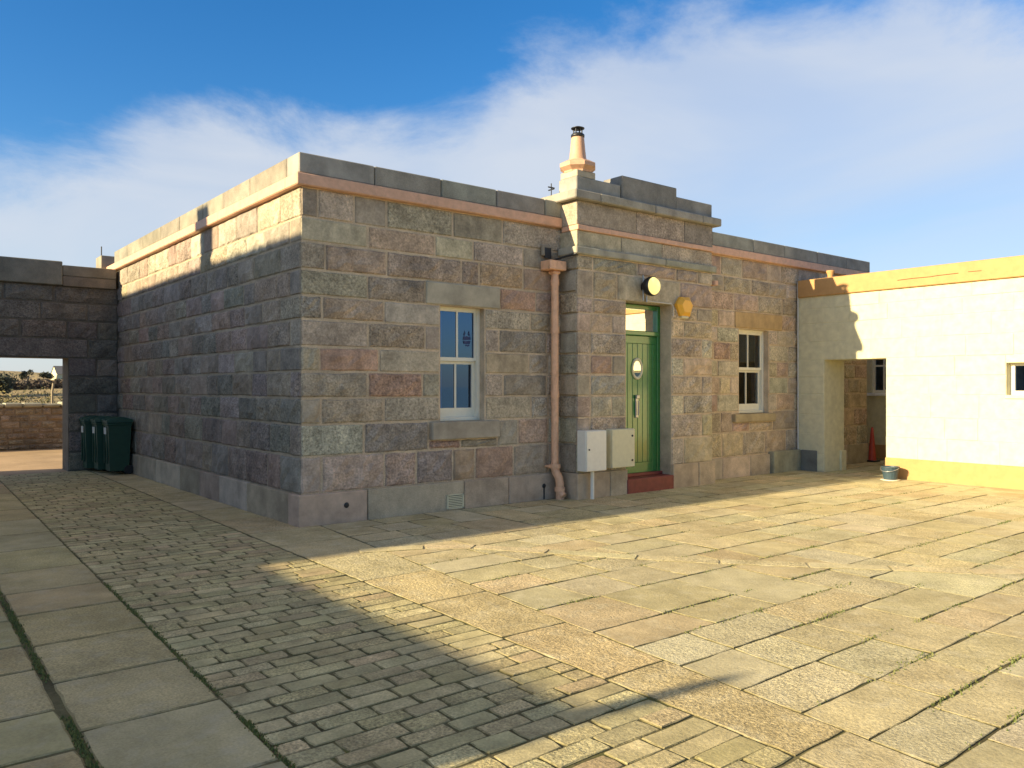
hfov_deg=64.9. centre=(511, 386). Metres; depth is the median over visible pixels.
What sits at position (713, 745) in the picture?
sett strip
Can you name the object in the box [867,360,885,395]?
window
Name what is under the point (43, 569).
border paving
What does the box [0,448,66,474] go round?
road
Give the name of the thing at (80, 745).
moss
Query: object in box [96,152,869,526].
granite house
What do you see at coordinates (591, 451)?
meter cabinet
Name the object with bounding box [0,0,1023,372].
sky
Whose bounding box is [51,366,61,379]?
farmhouse
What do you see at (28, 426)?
field wall
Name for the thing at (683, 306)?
alarm box
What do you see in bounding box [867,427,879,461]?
traffic cone
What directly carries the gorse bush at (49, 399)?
on the ground
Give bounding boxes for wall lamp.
[641,275,673,315]
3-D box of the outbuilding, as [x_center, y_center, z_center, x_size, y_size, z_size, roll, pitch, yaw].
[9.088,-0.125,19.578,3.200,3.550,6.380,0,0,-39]
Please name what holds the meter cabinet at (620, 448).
attached to the granite house
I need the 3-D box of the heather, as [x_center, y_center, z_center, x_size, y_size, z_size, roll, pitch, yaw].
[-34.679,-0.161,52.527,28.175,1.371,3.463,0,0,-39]
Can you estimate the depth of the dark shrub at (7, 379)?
46.83 m
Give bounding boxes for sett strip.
[0,470,816,767]
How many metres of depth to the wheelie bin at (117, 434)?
14.67 m
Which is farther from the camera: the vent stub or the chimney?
the vent stub
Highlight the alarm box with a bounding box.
[674,297,692,318]
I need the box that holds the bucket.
[880,466,899,479]
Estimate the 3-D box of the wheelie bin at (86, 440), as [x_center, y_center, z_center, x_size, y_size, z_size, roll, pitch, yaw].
[-7.976,1.073,15.385,0.481,1.055,0.440,0,0,-39]
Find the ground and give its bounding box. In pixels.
[0,371,61,402]
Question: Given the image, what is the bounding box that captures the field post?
[51,383,54,402]
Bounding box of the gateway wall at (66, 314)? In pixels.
[0,256,117,470]
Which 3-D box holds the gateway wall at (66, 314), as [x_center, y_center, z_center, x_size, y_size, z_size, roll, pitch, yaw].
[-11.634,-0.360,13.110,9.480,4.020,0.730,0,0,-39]
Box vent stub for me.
[826,270,834,276]
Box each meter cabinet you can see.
[577,430,605,498]
[606,428,634,467]
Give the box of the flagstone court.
[89,460,1023,767]
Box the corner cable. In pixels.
[797,282,798,448]
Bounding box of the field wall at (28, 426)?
[0,402,61,450]
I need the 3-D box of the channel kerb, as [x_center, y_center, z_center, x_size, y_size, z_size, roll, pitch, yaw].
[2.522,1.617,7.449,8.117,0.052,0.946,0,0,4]
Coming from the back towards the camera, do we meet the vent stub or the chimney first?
the vent stub
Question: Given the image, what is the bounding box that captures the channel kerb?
[359,545,1023,574]
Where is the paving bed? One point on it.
(54, 698)
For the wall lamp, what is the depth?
12.15 m
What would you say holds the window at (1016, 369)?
in the white range
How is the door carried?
in the granite house
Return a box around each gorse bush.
[0,383,39,402]
[35,382,61,402]
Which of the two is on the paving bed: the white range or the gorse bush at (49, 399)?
the white range
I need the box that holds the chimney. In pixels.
[548,126,594,194]
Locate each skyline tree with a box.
[19,369,33,379]
[38,371,54,378]
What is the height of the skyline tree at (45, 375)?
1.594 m
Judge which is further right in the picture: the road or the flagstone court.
the flagstone court
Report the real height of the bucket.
0.223 m
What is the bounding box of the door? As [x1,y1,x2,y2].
[626,304,673,493]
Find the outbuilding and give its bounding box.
[867,360,885,458]
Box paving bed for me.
[0,458,1023,767]
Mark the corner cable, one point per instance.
(797, 369)
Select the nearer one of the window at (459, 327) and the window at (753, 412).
the window at (459, 327)
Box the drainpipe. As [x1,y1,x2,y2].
[541,253,576,499]
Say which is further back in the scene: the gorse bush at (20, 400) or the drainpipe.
the gorse bush at (20, 400)
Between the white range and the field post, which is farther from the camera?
the field post
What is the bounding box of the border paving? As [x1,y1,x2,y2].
[0,482,287,767]
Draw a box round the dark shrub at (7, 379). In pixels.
[0,371,17,393]
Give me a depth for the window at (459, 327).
10.76 m
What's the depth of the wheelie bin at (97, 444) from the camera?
14.90 m
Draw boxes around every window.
[426,281,499,439]
[732,311,781,422]
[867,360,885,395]
[1004,363,1023,398]
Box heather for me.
[11,378,61,389]
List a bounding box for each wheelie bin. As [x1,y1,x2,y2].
[79,415,106,470]
[90,416,119,471]
[101,416,133,473]
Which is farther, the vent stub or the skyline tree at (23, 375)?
the skyline tree at (23, 375)
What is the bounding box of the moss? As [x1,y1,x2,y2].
[0,489,1023,767]
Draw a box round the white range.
[798,255,1023,489]
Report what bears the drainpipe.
attached to the granite house

